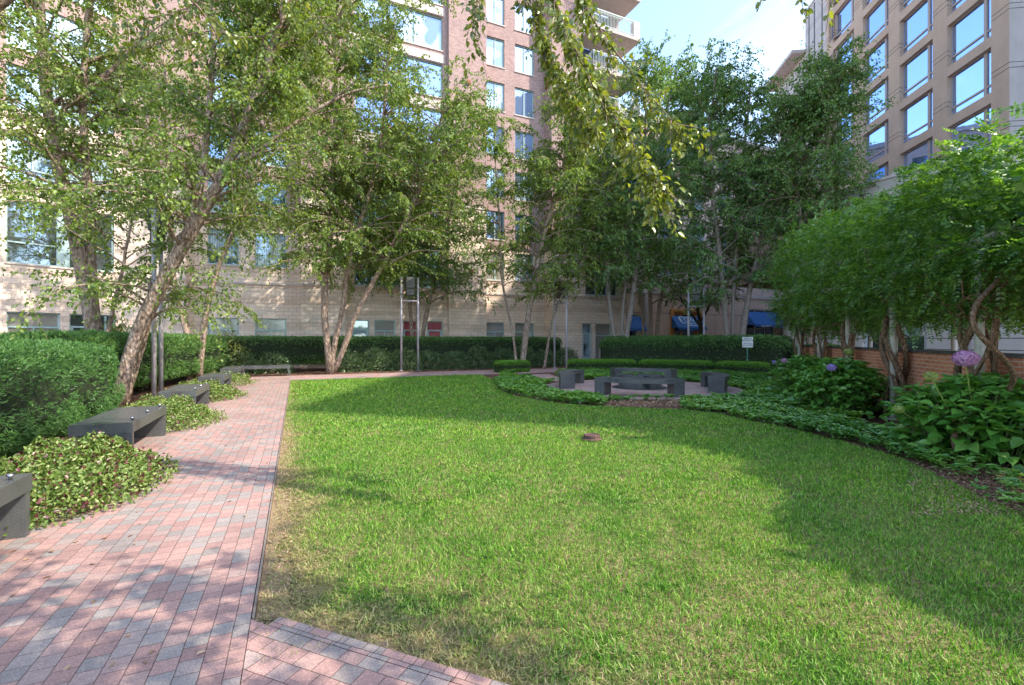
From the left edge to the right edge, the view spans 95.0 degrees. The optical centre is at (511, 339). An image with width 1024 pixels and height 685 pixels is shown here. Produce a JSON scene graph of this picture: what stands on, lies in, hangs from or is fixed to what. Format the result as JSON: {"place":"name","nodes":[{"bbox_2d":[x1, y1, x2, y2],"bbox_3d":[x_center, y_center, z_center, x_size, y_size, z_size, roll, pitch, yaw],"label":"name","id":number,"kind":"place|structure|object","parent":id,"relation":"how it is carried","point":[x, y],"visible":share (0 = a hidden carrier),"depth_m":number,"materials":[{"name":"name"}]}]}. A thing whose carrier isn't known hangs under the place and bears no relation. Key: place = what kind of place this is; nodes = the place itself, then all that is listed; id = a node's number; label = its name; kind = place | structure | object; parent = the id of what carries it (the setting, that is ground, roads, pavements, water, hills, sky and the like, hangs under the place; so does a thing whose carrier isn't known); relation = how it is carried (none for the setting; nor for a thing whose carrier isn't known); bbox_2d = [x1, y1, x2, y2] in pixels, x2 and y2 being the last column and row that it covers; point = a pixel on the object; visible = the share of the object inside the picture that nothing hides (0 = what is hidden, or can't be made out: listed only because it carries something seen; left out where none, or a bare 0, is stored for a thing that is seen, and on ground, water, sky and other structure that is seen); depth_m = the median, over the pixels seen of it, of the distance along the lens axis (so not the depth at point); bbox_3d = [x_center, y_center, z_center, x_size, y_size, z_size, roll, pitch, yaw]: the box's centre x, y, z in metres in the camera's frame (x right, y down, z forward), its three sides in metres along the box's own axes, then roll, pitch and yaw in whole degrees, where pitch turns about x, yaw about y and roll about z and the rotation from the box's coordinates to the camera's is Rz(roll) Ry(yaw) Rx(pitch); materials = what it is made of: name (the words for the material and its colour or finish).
{"place":"outdoors","nodes":[
{"label":"outdoors","id":0,"kind":"place"},
{"bbox_2d":[0,376,290,684],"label":"brick path","id":1,"kind":"structure","parent":0,"point":[174,587],"depth_m":2.97,"materials":[{"name":"brick"}]},
{"bbox_2d":[0,473,31,540],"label":"granite bench","id":2,"kind":"object","parent":1,"relation":"on","point":[15,489],"visible":1,"depth_m":3.45,"materials":[{"name":"stone"}]},
{"bbox_2d":[0,430,181,535],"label":"plant bed","id":3,"kind":"object","parent":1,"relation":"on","point":[58,464],"visible":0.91,"depth_m":4.28,"materials":[{"name":"green plant"}]},
{"bbox_2d":[68,404,166,462],"bbox_3d":[-5.261,1.214,6.360,0.610,0.505,1.650,0,0,-25],"label":"granite bench","id":4,"kind":"object","parent":1,"relation":"on","point":[129,424],"visible":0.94,"depth_m":6.06,"materials":[{"name":"stone"}]},
{"bbox_2d":[118,392,229,432],"bbox_3d":[-6.091,1.215,8.187,2.107,0.557,2.414,0,0,0],"label":"plant bed","id":5,"kind":"object","parent":1,"relation":"on","point":[180,407],"visible":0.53,"depth_m":8.02,"materials":[{"name":"green plant"}]},
{"bbox_2d":[158,382,209,403],"bbox_3d":[-6.910,1.214,9.949,0.610,0.505,1.650,0,0,-25],"label":"granite bench","id":6,"kind":"object","parent":1,"relation":"on","point":[199,393],"visible":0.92,"depth_m":9.73,"materials":[{"name":"stone"}]},
{"bbox_2d":[157,378,248,401],"bbox_3d":[-7.756,1.232,11.755,2.014,0.539,2.312,0,0,0],"label":"plant bed","id":7,"kind":"object","parent":1,"relation":"on","point":[219,390],"visible":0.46,"depth_m":11.58,"materials":[{"name":"green plant"}]},
{"bbox_2d":[290,368,564,380],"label":"cross path","id":8,"kind":"structure","parent":0,"point":[485,372],"depth_m":19.93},
{"bbox_2d":[0,363,1023,684],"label":"ground","id":9,"kind":"structure","parent":0,"point":[138,395],"depth_m":17.37,"materials":[{"name":"brown soil"}]},
{"bbox_2d":[0,337,126,458],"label":"yew hedge","id":10,"kind":"object","parent":9,"relation":"on","point":[53,388],"visible":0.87,"depth_m":6.62,"materials":[{"name":"green plant"}]},
{"bbox_2d":[0,328,229,392],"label":"yew hedge","id":11,"kind":"object","parent":9,"relation":"on","point":[181,362],"visible":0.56,"depth_m":14.14,"materials":[{"name":"green plant"}]},
{"bbox_2d":[0,0,262,331],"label":"birch tree","id":12,"kind":"object","parent":9,"relation":"on","point":[50,145],"visible":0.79,"depth_m":11.62,"materials":[{"name":"green plant"}]},
{"bbox_2d":[148,207,166,398],"bbox_3d":[-8.762,-0.850,11.596,0.384,4.700,1.231,0,0,-36],"label":"light frame","id":13,"kind":"object","parent":9,"relation":"on","point":[152,375],"visible":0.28,"depth_m":11.18,"materials":[{"name":"grey paint"}]},
{"bbox_2d":[33,9,340,380],"bbox_3d":[-11.169,-5.637,16.567,9.394,14.299,6.637,0,0,0],"label":"birch tree","id":14,"kind":"object","parent":9,"relation":"on","point":[202,337],"visible":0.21,"depth_m":16.95,"materials":[{"name":"green plant"}]},
{"bbox_2d":[1,0,446,406],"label":"birch tree","id":15,"kind":"object","parent":9,"relation":"on","point":[242,136],"visible":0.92,"depth_m":10.53,"materials":[{"name":"green plant"}]},
{"bbox_2d":[217,345,262,374],"bbox_3d":[-11.953,0.906,20.517,2.056,1.346,1.801,0,0,-39],"label":"evergreen shrub","id":16,"kind":"object","parent":9,"relation":"on","point":[248,357],"visible":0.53,"depth_m":20.35,"materials":[{"name":"green plant"}]},
{"bbox_2d":[256,351,296,374],"bbox_3d":[-10.573,1.020,20.962,1.935,1.127,1.676,0,0,0],"label":"evergreen shrub","id":17,"kind":"object","parent":9,"relation":"on","point":[278,357],"visible":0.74,"depth_m":20.80,"materials":[{"name":"green plant"}]},
{"bbox_2d":[0,0,640,368],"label":"apartment building","id":18,"kind":"structure","parent":9,"relation":"on","point":[290,305],"depth_m":26.84,"materials":[{"name":"stone"}]},
{"bbox_2d":[7,311,59,332],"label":"window","id":19,"kind":"structure","parent":18,"relation":"in","point":[49,321],"depth_m":19.08,"materials":[{"name":"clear glass"}]},
{"bbox_2d":[5,62,112,138],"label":"window","id":20,"kind":"structure","parent":18,"relation":"in","point":[22,101],"depth_m":19.00,"materials":[{"name":"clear glass"}]},
{"bbox_2d":[6,135,112,201],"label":"window","id":21,"kind":"structure","parent":18,"relation":"in","point":[37,167],"depth_m":19.19,"materials":[{"name":"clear glass"}]},
{"bbox_2d":[4,0,114,82],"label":"window","id":22,"kind":"structure","parent":18,"relation":"in","point":[70,24],"depth_m":19.68,"materials":[{"name":"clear glass"}]},
{"bbox_2d":[4,198,115,273],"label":"window","id":23,"kind":"structure","parent":18,"relation":"in","point":[20,253],"depth_m":19.15,"materials":[{"name":"clear glass"}]},
{"bbox_2d":[206,228,239,266],"bbox_3d":[-14.525,-4.670,23.643,1.385,1.860,0.798,0,0,0],"label":"window","id":24,"kind":"structure","parent":18,"relation":"in","point":[211,239],"depth_m":23.67,"materials":[{"name":"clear glass"}]},
{"bbox_2d":[208,318,238,336],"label":"window","id":25,"kind":"structure","parent":18,"relation":"in","point":[234,325],"depth_m":23.76,"materials":[{"name":"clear glass"}]},
{"bbox_2d":[255,318,285,338],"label":"window","id":26,"kind":"structure","parent":18,"relation":"in","point":[274,327],"depth_m":24.61,"materials":[{"name":"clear glass"}]},
{"bbox_2d":[255,232,285,268],"bbox_3d":[-12.598,-4.670,24.529,1.476,1.860,0.839,0,0,0],"label":"window","id":27,"kind":"structure","parent":18,"relation":"in","point":[282,238],"depth_m":24.55,"materials":[{"name":"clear glass"}]},
{"bbox_2d":[374,320,394,338],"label":"window","id":28,"kind":"structure","parent":18,"relation":"in","point":[381,327],"depth_m":26.63,"materials":[{"name":"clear glass"}]},
{"bbox_2d":[354,94,441,142],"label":"window","id":29,"kind":"structure","parent":18,"relation":"in","point":[365,105],"depth_m":26.52,"materials":[{"name":"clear glass"}]},
{"bbox_2d":[354,45,441,98],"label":"window","id":30,"kind":"structure","parent":18,"relation":"in","point":[438,83],"depth_m":27.72,"materials":[{"name":"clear glass"}]},
{"bbox_2d":[353,244,443,289],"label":"window","id":31,"kind":"structure","parent":18,"relation":"in","point":[356,277],"depth_m":26.72,"materials":[{"name":"clear glass"}]},
{"bbox_2d":[354,0,443,51],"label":"window","id":32,"kind":"structure","parent":18,"relation":"in","point":[429,32],"depth_m":27.52,"materials":[{"name":"clear glass"}]},
{"bbox_2d":[487,81,504,112],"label":"window","id":33,"kind":"structure","parent":18,"relation":"in","point":[499,88],"depth_m":29.97,"materials":[{"name":"clear glass"}]},
{"bbox_2d":[487,36,504,68],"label":"window","id":34,"kind":"structure","parent":18,"relation":"in","point":[495,47],"depth_m":29.95,"materials":[{"name":"clear glass"}]},
{"bbox_2d":[487,0,504,26],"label":"window","id":35,"kind":"structure","parent":18,"relation":"in","point":[495,8],"depth_m":29.95,"materials":[{"name":"clear glass"}]},
{"bbox_2d":[514,131,532,161],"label":"window","id":36,"kind":"structure","parent":18,"relation":"in","point":[527,140],"depth_m":30.75,"materials":[{"name":"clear glass"}]},
{"bbox_2d":[514,88,534,119],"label":"window","id":37,"kind":"structure","parent":18,"relation":"in","point":[523,98],"depth_m":30.75,"materials":[{"name":"clear glass"}]},
{"bbox_2d":[514,45,534,76],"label":"window","id":38,"kind":"structure","parent":18,"relation":"in","point":[522,66],"depth_m":30.75,"materials":[{"name":"clear glass"}]},
{"bbox_2d":[582,323,590,358],"bbox_3d":[4.985,0.165,31.608,0.715,2.570,0.386,0,0,0],"label":"glazed door","id":39,"kind":"structure","parent":18,"relation":"in","point":[586,327],"depth_m":31.64,"materials":[{"name":"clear glass"}]},
{"bbox_2d":[585,259,617,296],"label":"window","id":40,"kind":"structure","parent":18,"relation":"in","point":[592,293],"depth_m":32.04,"materials":[{"name":"clear glass"}]},
{"bbox_2d":[241,619,458,684],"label":"brick apron","id":41,"kind":"object","parent":9,"relation":"on","point":[328,664],"visible":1,"depth_m":2.11,"materials":[{"name":"brick"}]},
{"bbox_2d":[335,349,367,372],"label":"evergreen shrub","id":42,"kind":"object","parent":9,"relation":"on","point":[349,355],"visible":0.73,"depth_m":22.00,"materials":[{"name":"green plant"}]},
{"bbox_2d":[355,347,395,371],"bbox_3d":[-6.631,0.924,22.880,1.912,1.304,1.699,0,0,0],"label":"evergreen shrub","id":43,"kind":"object","parent":9,"relation":"on","point":[373,358],"visible":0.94,"depth_m":22.61,"materials":[{"name":"green plant"}]},
{"bbox_2d":[249,0,514,373],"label":"birch tree","id":44,"kind":"object","parent":9,"relation":"on","point":[349,189],"visible":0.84,"depth_m":20.35,"materials":[{"name":"green plant"}]},
{"bbox_2d":[268,617,508,684],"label":"kerb course","id":45,"kind":"object","parent":9,"relation":"on","point":[408,661],"visible":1,"depth_m":2.18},
{"bbox_2d":[221,334,561,365],"bbox_3d":[-5.308,0.474,24.955,18.172,1.551,1.848,0,0,-25],"label":"clipped hedge","id":46,"kind":"object","parent":9,"relation":"on","point":[303,350],"visible":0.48,"depth_m":23.49,"materials":[{"name":"green plant"}]},
{"bbox_2d":[386,347,422,370],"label":"evergreen shrub","id":47,"kind":"object","parent":9,"relation":"on","point":[412,356],"visible":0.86,"depth_m":23.02,"materials":[{"name":"green plant"}]},
{"bbox_2d":[0,0,813,238],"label":"birch tree","id":48,"kind":"object","parent":9,"relation":"on","point":[565,37],"visible":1,"depth_m":4.12,"materials":[{"name":"green plant"}]},
{"bbox_2d":[399,277,420,370],"bbox_3d":[-4.971,-0.775,22.800,1.084,4.550,0.320,0,0,-29],"label":"light frame","id":49,"kind":"object","parent":9,"relation":"on","point":[409,282],"visible":0.95,"depth_m":22.68,"materials":[{"name":"grey paint"}]},
{"bbox_2d":[348,88,509,364],"bbox_3d":[-4.615,-5.848,25.911,8.993,14.722,7.610,0,0,0],"label":"birch tree","id":50,"kind":"object","parent":9,"relation":"on","point":[449,280],"visible":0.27,"depth_m":25.41,"materials":[{"name":"green plant"}]},
{"bbox_2d":[413,349,447,369],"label":"evergreen shrub","id":51,"kind":"object","parent":9,"relation":"on","point":[426,353],"visible":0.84,"depth_m":23.75,"materials":[{"name":"green plant"}]},
{"bbox_2d":[437,350,472,369],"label":"evergreen shrub","id":52,"kind":"object","parent":9,"relation":"on","point":[456,357],"visible":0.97,"depth_m":24.15,"materials":[{"name":"green plant"}]},
{"bbox_2d":[462,345,496,368],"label":"evergreen shrub","id":53,"kind":"object","parent":9,"relation":"on","point":[477,351],"visible":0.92,"depth_m":24.64,"materials":[{"name":"green plant"}]},
{"bbox_2d":[493,359,529,372],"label":"box hedge","id":54,"kind":"object","parent":9,"relation":"on","point":[503,365],"visible":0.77,"depth_m":21.27,"materials":[{"name":"green plant"}]},
{"bbox_2d":[7,365,1023,670],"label":"leaf litter","id":55,"kind":"object","parent":9,"relation":"on","point":[649,403],"visible":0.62,"depth_m":4.50,"materials":[{"name":"brown plant"}]},
{"bbox_2d":[442,67,655,368],"bbox_3d":[2.053,-5.875,23.148,11.267,14.801,7.216,0,0,-24],"label":"birch tree","id":56,"kind":"object","parent":9,"relation":"on","point":[572,172],"visible":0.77,"depth_m":22.38,"materials":[{"name":"green plant"}]},
{"bbox_2d":[553,281,567,368],"bbox_3d":[2.517,-0.775,24.400,0.320,4.550,1.386,0,0,-28],"label":"light frame","id":57,"kind":"object","parent":9,"relation":"on","point":[566,323],"visible":0.58,"depth_m":23.90,"materials":[{"name":"grey paint"}]},
{"bbox_2d":[567,358,636,368],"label":"box hedge","id":58,"kind":"object","parent":9,"relation":"on","point":[599,363],"visible":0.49,"depth_m":22.26,"materials":[{"name":"green plant"}]},
{"bbox_2d":[541,29,708,339],"bbox_3d":[5.745,-6.843,24.498,8.280,16.765,6.806,0,0,-24],"label":"birch tree","id":59,"kind":"object","parent":9,"relation":"on","point":[631,241],"visible":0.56,"depth_m":23.98,"materials":[{"name":"green plant"}]},
{"bbox_2d":[572,34,734,335],"bbox_3d":[9.062,-8.737,30.152,10.260,20.491,8.767,0,0,-44],"label":"birch tree","id":60,"kind":"object","parent":9,"relation":"on","point":[681,78],"visible":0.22,"depth_m":30.26,"materials":[{"name":"green plant"}]},
{"bbox_2d":[638,359,713,370],"bbox_3d":[7.563,1.206,21.744,3.357,0.653,1.058,0,0,27],"label":"box hedge","id":61,"kind":"object","parent":9,"relation":"on","point":[697,365],"visible":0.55,"depth_m":21.39,"materials":[{"name":"green plant"}]},
{"bbox_2d":[598,334,792,373],"bbox_3d":[8.850,0.622,23.439,9.188,1.928,2.767,0,0,31],"label":"clipped hedge","id":62,"kind":"object","parent":9,"relation":"on","point":[769,348],"visible":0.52,"depth_m":22.89,"materials":[{"name":"green plant"}]},
{"bbox_2d":[687,283,704,335],"bbox_3d":[9.309,-0.675,23.700,0.991,4.350,0.320,0,0,16],"label":"light frame","id":63,"kind":"object","parent":9,"relation":"on","point":[696,298],"visible":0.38,"depth_m":23.60,"materials":[{"name":"grey paint"}]},
{"bbox_2d":[655,243,747,334],"bbox_3d":[12.947,-2.804,33.335,7.083,8.616,5.200,0,0,19],"label":"street tree","id":64,"kind":"object","parent":9,"relation":"on","point":[700,319],"visible":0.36,"depth_m":33.25,"materials":[{"name":"green leaves"},{"name":"bark"}]},
{"bbox_2d":[715,360,769,372],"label":"box hedge","id":65,"kind":"object","parent":9,"relation":"on","point":[751,366],"visible":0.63,"depth_m":19.74,"materials":[{"name":"green plant"}]},
{"bbox_2d":[644,36,842,338],"bbox_3d":[11.060,-6.074,22.086,8.930,15.178,7.921,0,0,0],"label":"birch tree","id":66,"kind":"object","parent":9,"relation":"on","point":[723,94],"visible":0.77,"depth_m":21.95,"materials":[{"name":"green plant"}]},
{"bbox_2d":[496,374,1023,515],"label":"planting bed","id":67,"kind":"object","parent":9,"relation":"on","point":[910,459],"visible":0.23,"depth_m":6.28,"materials":[{"name":"brown soil"}]},
{"bbox_2d":[493,367,1023,511],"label":"ground cover","id":68,"kind":"object","parent":67,"relation":"on","point":[755,400],"visible":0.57,"depth_m":9.34,"materials":[{"name":"green plant"}]},
{"bbox_2d":[763,354,829,395],"bbox_3d":[7.616,0.925,11.969,2.192,1.158,2.114,0,0,0],"label":"hydrangea","id":69,"kind":"object","parent":67,"relation":"on","point":[794,366],"visible":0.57,"depth_m":11.91,"materials":[{"name":"green plant"}]},
{"bbox_2d":[778,348,899,421],"bbox_3d":[6.739,0.834,9.619,2.141,1.340,2.157,0,0,0],"label":"hydrangea","id":70,"kind":"object","parent":67,"relation":"on","point":[842,384],"visible":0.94,"depth_m":9.19,"materials":[{"name":"green plant"}]},
{"bbox_2d":[873,350,1023,473],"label":"hydrangea","id":71,"kind":"object","parent":67,"relation":"in","point":[1000,431],"visible":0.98,"depth_m":5.70,"materials":[{"name":"green plant"}]},
{"bbox_2d":[728,28,901,343],"bbox_3d":[12.745,-5.717,20.113,5.890,14.500,5.724,0,0,-31],"label":"birch tree","id":72,"kind":"object","parent":9,"relation":"on","point":[809,108],"visible":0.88,"depth_m":19.53,"materials":[{"name":"green plant"}]},
{"bbox_2d":[749,207,887,356],"bbox_3d":[10.476,-1.416,16.084,3.775,5.870,3.918,0,0,15],"label":"wisteria","id":73,"kind":"object","parent":9,"relation":"on","point":[781,310],"visible":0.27,"depth_m":16.11,"materials":[{"name":"green plant"}]},
{"bbox_2d":[773,200,935,357],"bbox_3d":[9.659,-1.230,13.398,3.754,5.487,3.696,0,0,15],"label":"wisteria","id":74,"kind":"object","parent":9,"relation":"on","point":[808,255],"visible":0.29,"depth_m":13.51,"materials":[{"name":"green plant"}]},
{"bbox_2d":[790,191,953,360],"bbox_3d":[8.766,-1.135,11.032,3.615,5.299,3.482,0,0,15],"label":"wisteria","id":75,"kind":"object","parent":9,"relation":"on","point":[819,295],"visible":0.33,"depth_m":11.29,"materials":[{"name":"green plant"}]},
{"bbox_2d":[726,138,1023,352],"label":"building","id":76,"kind":"structure","parent":9,"relation":"on","point":[1013,343],"depth_m":19.05,"materials":[{"name":"red brick"},{"name":"glass"},{"name":"concrete"}]},
{"bbox_2d":[864,322,926,349],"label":"window","id":77,"kind":"structure","parent":76,"relation":"in","point":[922,342],"depth_m":18.88,"materials":[{"name":"clear glass"}]},
{"bbox_2d":[798,220,1023,420],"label":"pergola","id":78,"kind":"object","parent":9,"relation":"on","point":[979,346],"visible":0.17,"depth_m":8.76,"materials":[{"name":"grey metal"}]},
{"bbox_2d":[803,345,1023,433],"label":"brick garden wall","id":79,"kind":"structure","parent":9,"relation":"on","point":[939,362],"depth_m":8.38,"materials":[{"name":"red brick"}]},
{"bbox_2d":[827,159,1023,417],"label":"wisteria","id":80,"kind":"object","parent":9,"relation":"on","point":[867,234],"visible":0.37,"depth_m":8.69,"materials":[{"name":"green plant"}]},
{"bbox_2d":[858,101,1023,449],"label":"wisteria","id":81,"kind":"object","parent":9,"relation":"on","point":[999,205],"visible":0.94,"depth_m":6.13,"materials":[{"name":"green plant"}]},
{"bbox_2d":[252,374,1023,684],"bbox_3d":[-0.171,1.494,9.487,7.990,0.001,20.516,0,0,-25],"label":"lawn","id":82,"kind":"structure","parent":0,"point":[642,644],"depth_m":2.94,"materials":[{"name":"plant"}]},
{"bbox_2d":[252,374,468,619],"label":"path edging","id":83,"kind":"object","parent":82,"relation":"on","point":[259,580],"visible":0.52,"depth_m":3.93,"materials":[{"name":"metal"}]},
{"bbox_2d":[547,380,742,400],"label":"patio","id":84,"kind":"structure","parent":0,"point":[690,387],"depth_m":13.62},
{"bbox_2d":[558,369,583,388],"bbox_3d":[1.858,1.236,15.139,0.686,0.461,2.297,0,0,17],"label":"curved bench","id":85,"kind":"object","parent":84,"relation":"on","point":[569,378],"visible":0.99,"depth_m":14.13,"materials":[{"name":"stone"}]},
{"bbox_2d":[594,376,684,396],"bbox_3d":[3.347,1.236,12.398,2.297,0.461,0.686,0,0,16],"label":"curved bench","id":86,"kind":"object","parent":84,"relation":"on","point":[676,386],"visible":0.91,"depth_m":12.20,"materials":[{"name":"stone"}]},
{"bbox_2d":[612,373,666,389],"bbox_3d":[3.950,1.268,14.500,1.680,0.396,1.680,0,0,0],"label":"stone ring","id":87,"kind":"object","parent":84,"relation":"on","point":[628,386],"visible":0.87,"depth_m":14.06,"materials":[{"name":"stone"}]},
{"bbox_2d":[610,368,676,377],"bbox_3d":[4.626,1.236,16.580,2.297,0.461,0.686,0,0,18],"label":"curved bench","id":88,"kind":"object","parent":84,"relation":"on","point":[669,373],"visible":0.81,"depth_m":16.49,"materials":[{"name":"stone"}]},
{"bbox_2d":[700,371,729,392],"bbox_3d":[6.053,1.236,13.897,0.686,0.461,2.297,0,0,16],"label":"curved bench","id":89,"kind":"object","parent":84,"relation":"on","point":[714,382],"visible":0.97,"depth_m":13.00,"materials":[{"name":"stone"}]},
{"bbox_2d":[618,110,807,335],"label":"shop building","id":90,"kind":"structure","parent":0,"point":[673,320],"depth_m":38.71,"materials":[{"name":"beige stone"}]},
{"bbox_2d":[618,0,815,146],"label":"sky","id":91,"kind":"structure","parent":0,"point":[777,25],"materials":[{"name":"white"}]},
{"bbox_2d":[762,0,1023,182],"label":"hotel tower","id":92,"kind":"structure","parent":0,"point":[956,65],"depth_m":29.99,"materials":[{"name":"beige concrete"}]},
{"bbox_2d":[836,0,853,39],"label":"window","id":93,"kind":"structure","parent":92,"relation":"in","point":[845,14],"depth_m":38.70,"materials":[{"name":"clear glass"}]},
{"bbox_2d":[865,121,887,165],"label":"window","id":94,"kind":"structure","parent":92,"relation":"in","point":[880,135],"depth_m":34.68,"materials":[{"name":"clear glass"}]},
{"bbox_2d":[865,78,887,125],"bbox_3d":[27.001,-17.475,34.554,0.444,2.450,2.937,0,0,0],"label":"window","id":95,"kind":"structure","parent":92,"relation":"in","point":[883,95],"depth_m":34.45,"materials":[{"name":"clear glass"}]},
{"bbox_2d":[865,36,887,85],"bbox_3d":[27.001,-20.495,34.554,0.444,2.450,2.937,0,0,0],"label":"window","id":96,"kind":"structure","parent":92,"relation":"in","point":[883,46],"depth_m":34.35,"materials":[{"name":"clear glass"}]},
{"bbox_2d":[865,0,887,46],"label":"window","id":97,"kind":"structure","parent":92,"relation":"in","point":[876,21],"depth_m":34.79,"materials":[{"name":"clear glass"}]},
{"bbox_2d":[903,138,932,166],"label":"window","id":98,"kind":"structure","parent":92,"relation":"in","point":[919,154],"depth_m":30.44,"materials":[{"name":"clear glass"}]},
{"bbox_2d":[903,89,932,143],"bbox_3d":[26.501,-14.455,30.515,0.444,2.450,2.937,0,0,0],"label":"window","id":99,"kind":"structure","parent":92,"relation":"in","point":[918,116],"depth_m":30.60,"materials":[{"name":"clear glass"}]},
{"bbox_2d":[903,41,932,98],"bbox_3d":[26.501,-17.475,30.515,0.444,2.450,2.937,0,0,0],"label":"window","id":100,"kind":"structure","parent":92,"relation":"in","point":[918,70],"depth_m":30.60,"materials":[{"name":"clear glass"}]},
{"bbox_2d":[903,0,932,53],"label":"window","id":101,"kind":"structure","parent":92,"relation":"in","point":[919,23],"depth_m":30.63,"materials":[{"name":"clear glass"}]},
{"bbox_2d":[951,105,990,151],"bbox_3d":[26.000,-11.435,26.476,0.444,2.450,2.937,0,0,0],"label":"window","id":102,"kind":"structure","parent":92,"relation":"in","point":[963,127],"depth_m":26.49,"materials":[{"name":"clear glass"}]},
{"bbox_2d":[951,49,990,115],"bbox_3d":[26.000,-14.455,26.476,0.444,2.450,2.937,0,0,0],"label":"window","id":103,"kind":"structure","parent":92,"relation":"in","point":[972,82],"depth_m":26.56,"materials":[{"name":"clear glass"}]},
{"bbox_2d":[951,0,990,63],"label":"window","id":104,"kind":"structure","parent":92,"relation":"in","point":[974,27],"depth_m":26.56,"materials":[{"name":"clear glass"}]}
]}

